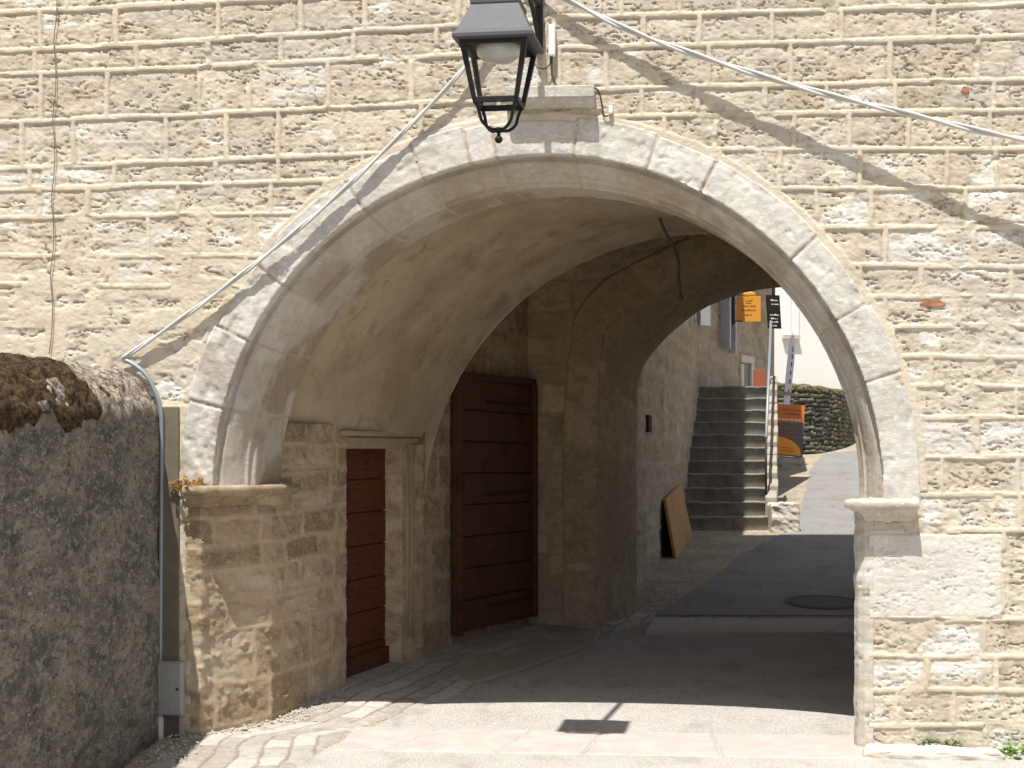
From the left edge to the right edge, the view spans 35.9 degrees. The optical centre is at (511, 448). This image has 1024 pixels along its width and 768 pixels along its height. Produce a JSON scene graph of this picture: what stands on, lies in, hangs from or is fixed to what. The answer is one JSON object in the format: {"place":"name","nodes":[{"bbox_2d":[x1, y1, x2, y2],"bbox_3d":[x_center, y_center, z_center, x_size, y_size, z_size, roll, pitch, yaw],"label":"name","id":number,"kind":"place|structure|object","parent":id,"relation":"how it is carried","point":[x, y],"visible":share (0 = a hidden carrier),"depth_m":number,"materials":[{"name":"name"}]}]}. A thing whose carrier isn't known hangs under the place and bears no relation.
{"place":"outdoors","nodes":[
{"label":"outdoors","id":0,"kind":"place"},
{"bbox_2d":[124,443,856,767],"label":"ground","id":1,"kind":"structure","parent":0,"point":[703,557],"depth_m":19.55,"materials":[{"name":"stone"}]},
{"bbox_2d":[0,352,159,767],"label":"garden wall","id":2,"kind":"structure","parent":1,"relation":"on","point":[79,563],"depth_m":8.31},
{"bbox_2d":[124,359,163,738],"bbox_3d":[-2.370,0.696,10.193,0.268,2.561,0.065,0,0,5],"label":"conduit","id":3,"kind":"object","parent":2,"relation":"attached to","point":[161,487],"visible":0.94,"depth_m":10.17,"materials":[{"name":"metal"}]},
{"bbox_2d":[157,661,184,715],"bbox_3d":[-2.191,1.538,10.163,0.164,0.344,0.101,0,0,5],"label":"utility box","id":4,"kind":"object","parent":2,"relation":"attached to","point":[171,686],"visible":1,"depth_m":10.13,"materials":[{"name":"grey metal"}]},
{"bbox_2d":[158,663,180,714],"bbox_3d":[-2.195,1.538,10.122,0.148,0.326,0.024,0,0,5],"label":"door","id":5,"kind":"structure","parent":4,"relation":"in","point":[169,674],"depth_m":10.12,"materials":[{"name":"grey metal"}]},
{"bbox_2d":[148,612,658,767],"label":"cobbled gutter","id":6,"kind":"object","parent":1,"relation":"on","point":[423,681],"visible":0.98,"depth_m":11.20,"materials":[{"name":"stone"}]},
{"bbox_2d":[139,685,374,762],"bbox_3d":[-1.691,1.798,10.533,0.648,0.113,2.628,0,0,25],"label":"grit","id":7,"kind":"object","parent":6,"relation":"on","point":[157,749],"visible":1,"depth_m":10.21,"materials":[{"name":"gravel"}]},
{"bbox_2d":[0,0,1023,750],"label":"gate tower","id":8,"kind":"structure","parent":1,"relation":"on","point":[396,384],"depth_m":10.19,"materials":[{"name":"stone"}]},
{"bbox_2d":[49,0,56,353],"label":"wall wire","id":9,"kind":"object","parent":8,"relation":"attached to","point":[53,176],"depth_m":10.26,"materials":[{"name":"grey metal"}]},
{"bbox_2d":[169,476,208,490],"bbox_3d":[-2.066,0.220,10.153,0.267,0.101,0.219,0,0,-31],"label":"weed","id":10,"kind":"object","parent":8,"relation":"on","point":[188,482],"visible":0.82,"depth_m":10.11,"materials":[{"name":"orange plant"}]},
{"bbox_2d":[121,58,470,360],"bbox_3d":[-1.228,-1.726,10.072,2.600,2.327,0.058,0,0,5],"label":"overhead cable","id":11,"kind":"object","parent":8,"relation":"attached to","point":[339,193],"visible":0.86,"depth_m":10.07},
{"bbox_2d":[346,449,388,677],"bbox_3d":[-1.201,0.882,12.169,0.078,1.805,1.075,0,0,20],"label":"wooden door","id":12,"kind":"structure","parent":8,"relation":"in","point":[366,649],"depth_m":12.30,"materials":[{"name":"red wood"}]},
{"bbox_2d":[383,445,423,663],"bbox_3d":[-0.849,0.942,12.800,0.132,1.947,0.469,0,0,37],"label":"door frame","id":13,"kind":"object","parent":8,"relation":"in","point":[403,649],"depth_m":12.67,"materials":[{"name":"stone"}]},
{"bbox_2d":[452,372,537,635],"bbox_3d":[-0.144,0.472,14.349,0.110,2.265,1.737,0,0,23],"label":"wooden door","id":14,"kind":"structure","parent":8,"relation":"in","point":[495,418],"depth_m":14.24,"materials":[{"name":"brown wood"}]},
{"bbox_2d":[452,0,543,142],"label":"street lantern","id":15,"kind":"object","parent":8,"relation":"attached to","point":[497,32],"visible":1,"depth_m":8.81,"materials":[{"name":"paint"}]},
{"bbox_2d":[536,25,612,116],"bbox_3d":[0.392,-2.376,9.954,0.483,0.580,0.057,0,0,5],"label":"junction box","id":16,"kind":"object","parent":8,"relation":"attached to","point":[551,41],"visible":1,"depth_m":9.94,"materials":[{"name":"white plastic"}]},
{"bbox_2d":[658,218,683,300],"bbox_3d":[1.216,-1.496,12.262,0.248,0.695,0.055,0,0,-25],"label":"hanging cable","id":17,"kind":"object","parent":8,"relation":"hanging from","point":[680,297],"visible":0.91,"depth_m":12.29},
{"bbox_2d":[562,0,1023,142],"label":"overhead cable","id":18,"kind":"object","parent":8,"relation":"attached to","point":[808,89],"visible":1,"depth_m":9.73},
{"bbox_2d":[637,305,710,588],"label":"street house","id":19,"kind":"structure","parent":1,"relation":"on","point":[670,382],"depth_m":20.48,"materials":[{"name":"stone"}]},
{"bbox_2d":[694,312,698,328],"bbox_3d":[2.953,-2.289,25.400,0.024,0.680,0.700,0,0,11],"label":"window","id":20,"kind":"structure","parent":19,"relation":"in","point":[697,314],"depth_m":25.54,"materials":[{"name":"grey glass"}]},
{"bbox_2d":[663,485,692,557],"bbox_3d":[2.203,0.950,21.087,0.207,0.889,2.081,0,0,12],"label":"wooden board","id":21,"kind":"object","parent":1,"relation":"on","point":[679,528],"visible":1,"depth_m":20.81,"materials":[{"name":"brown wood"}]},
{"bbox_2d":[702,288,773,386],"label":"corner house","id":22,"kind":"structure","parent":1,"relation":"on","point":[736,354],"depth_m":28.12,"materials":[{"name":"stone"}]},
{"bbox_2d":[731,292,760,324],"bbox_3d":[3.920,-2.437,27.662,0.417,0.571,0.878,0,0,-28],"label":"hanging sign","id":23,"kind":"object","parent":22,"relation":"attached to","point":[748,306],"visible":0.94,"depth_m":27.39,"materials":[{"name":"orange metal"}]},
{"bbox_2d":[739,354,754,385],"bbox_3d":[4.294,-1.367,28.967,0.068,0.675,0.827,0,0,25],"label":"window","id":24,"kind":"structure","parent":22,"relation":"in","point":[746,370],"depth_m":28.97,"materials":[{"name":"beige glass"}]},
{"bbox_2d":[766,288,780,328],"bbox_3d":[4.843,-2.754,29.770,0.302,1.060,1.064,0,0,0],"label":"hanging sign","id":25,"kind":"object","parent":22,"relation":"attached to","point":[773,308],"visible":0.89,"depth_m":29.28,"materials":[{"name":"black metal"}]},
{"bbox_2d":[684,376,804,532],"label":"stone steps","id":26,"kind":"structure","parent":1,"relation":"on","point":[725,489],"depth_m":24.04,"materials":[{"name":"stone"}]},
{"bbox_2d":[754,370,764,386],"bbox_3d":[4.256,-1.096,27.229,0.190,0.520,0.087,0,0,0],"label":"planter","id":27,"kind":"object","parent":26,"relation":"on","point":[759,377],"visible":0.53,"depth_m":27.18,"materials":[{"name":"plastic"}]},
{"bbox_2d":[765,321,771,495],"bbox_3d":[4.002,-0.577,24.731,0.065,3.106,3.245,0,0,11],"label":"handrail","id":28,"kind":"object","parent":26,"relation":"on","point":[768,381],"visible":0.99,"depth_m":24.07,"materials":[{"name":"metal"}]},
{"bbox_2d":[781,331,794,460],"bbox_3d":[6.001,-1.149,34.407,0.290,2.830,0.041,0,0,0],"label":"banner flag","id":29,"kind":"object","parent":1,"relation":"on","point":[789,370],"visible":0.87,"depth_m":34.40,"materials":[{"name":"white fabric"}]},
{"bbox_2d":[777,404,804,465],"bbox_3d":[5.844,-0.286,33.225,0.596,1.303,0.553,0,0,0],"label":"poster board","id":30,"kind":"object","parent":1,"relation":"on","point":[790,428],"visible":1,"depth_m":33.20,"materials":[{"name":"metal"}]},
{"bbox_2d":[774,287,841,388],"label":"white house","id":31,"kind":"structure","parent":1,"relation":"on","point":[813,365],"depth_m":44.81,"materials":[{"name":"white plaster"}]},
{"bbox_2d":[782,336,800,338],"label":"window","id":32,"kind":"structure","parent":31,"relation":"in","point":[783,337],"depth_m":44.60,"materials":[{"name":"glass"}]},
{"bbox_2d":[777,382,855,455],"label":"boundary wall","id":33,"kind":"structure","parent":1,"relation":"on","point":[828,425],"depth_m":36.86,"materials":[{"name":"grey stone"}]},
{"bbox_2d":[297,634,1023,767],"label":"street","id":34,"kind":"structure","parent":0,"point":[772,684],"depth_m":11.43,"materials":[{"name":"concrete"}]},
{"bbox_2d":[334,727,871,758],"bbox_3d":[0.561,1.858,9.998,3.300,0.027,0.780,0,0,5],"label":"threshold","id":35,"kind":"object","parent":34,"relation":"on","point":[639,743],"visible":0.99,"depth_m":9.96,"materials":[{"name":"beige stone"}]},
{"bbox_2d":[643,618,853,634],"bbox_3d":[2.379,1.732,15.386,2.298,0.081,0.895,0,0,0],"label":"threshold","id":36,"kind":"object","parent":34,"relation":"on","point":[707,626],"visible":0.98,"depth_m":15.34,"materials":[{"name":"grey stone"}]},
{"bbox_2d":[917,736,943,744],"bbox_3d":[2.570,1.815,9.747,0.195,0.092,0.144,0,0,0],"label":"weed","id":37,"kind":"object","parent":34,"relation":"on","point":[928,740],"visible":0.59,"depth_m":9.75,"materials":[{"name":"green plant"}]},
{"bbox_2d":[863,743,1004,760],"bbox_3d":[2.546,1.873,9.618,0.842,0.136,0.326,0,0,6],"label":"foot stone","id":38,"kind":"object","parent":34,"relation":"on","point":[932,751],"visible":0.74,"depth_m":9.50,"materials":[{"name":"stone"}]},
{"bbox_2d":[942,736,963,746],"bbox_3d":[2.705,1.815,9.742,0.157,0.094,0.127,0,0,0],"label":"weed","id":39,"kind":"object","parent":34,"relation":"on","point":[946,741],"visible":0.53,"depth_m":9.73,"materials":[{"name":"green plant"}]},
{"bbox_2d":[991,742,1023,758],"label":"weed","id":40,"kind":"object","parent":34,"relation":"on","point":[1011,749],"visible":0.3,"depth_m":9.62,"materials":[{"name":"green plant"}]},
{"bbox_2d":[656,451,858,614],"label":"road","id":41,"kind":"structure","parent":0,"point":[815,555],"depth_m":19.42,"materials":[{"name":"grey asphalt"}]},
{"bbox_2d":[784,595,854,608],"bbox_3d":[3.318,1.632,16.838,0.840,0.073,0.840,0,0,0],"label":"manhole cover","id":42,"kind":"object","parent":41,"relation":"on","point":[822,602],"visible":0.91,"depth_m":16.85,"materials":[{"name":"metal"}]}
]}

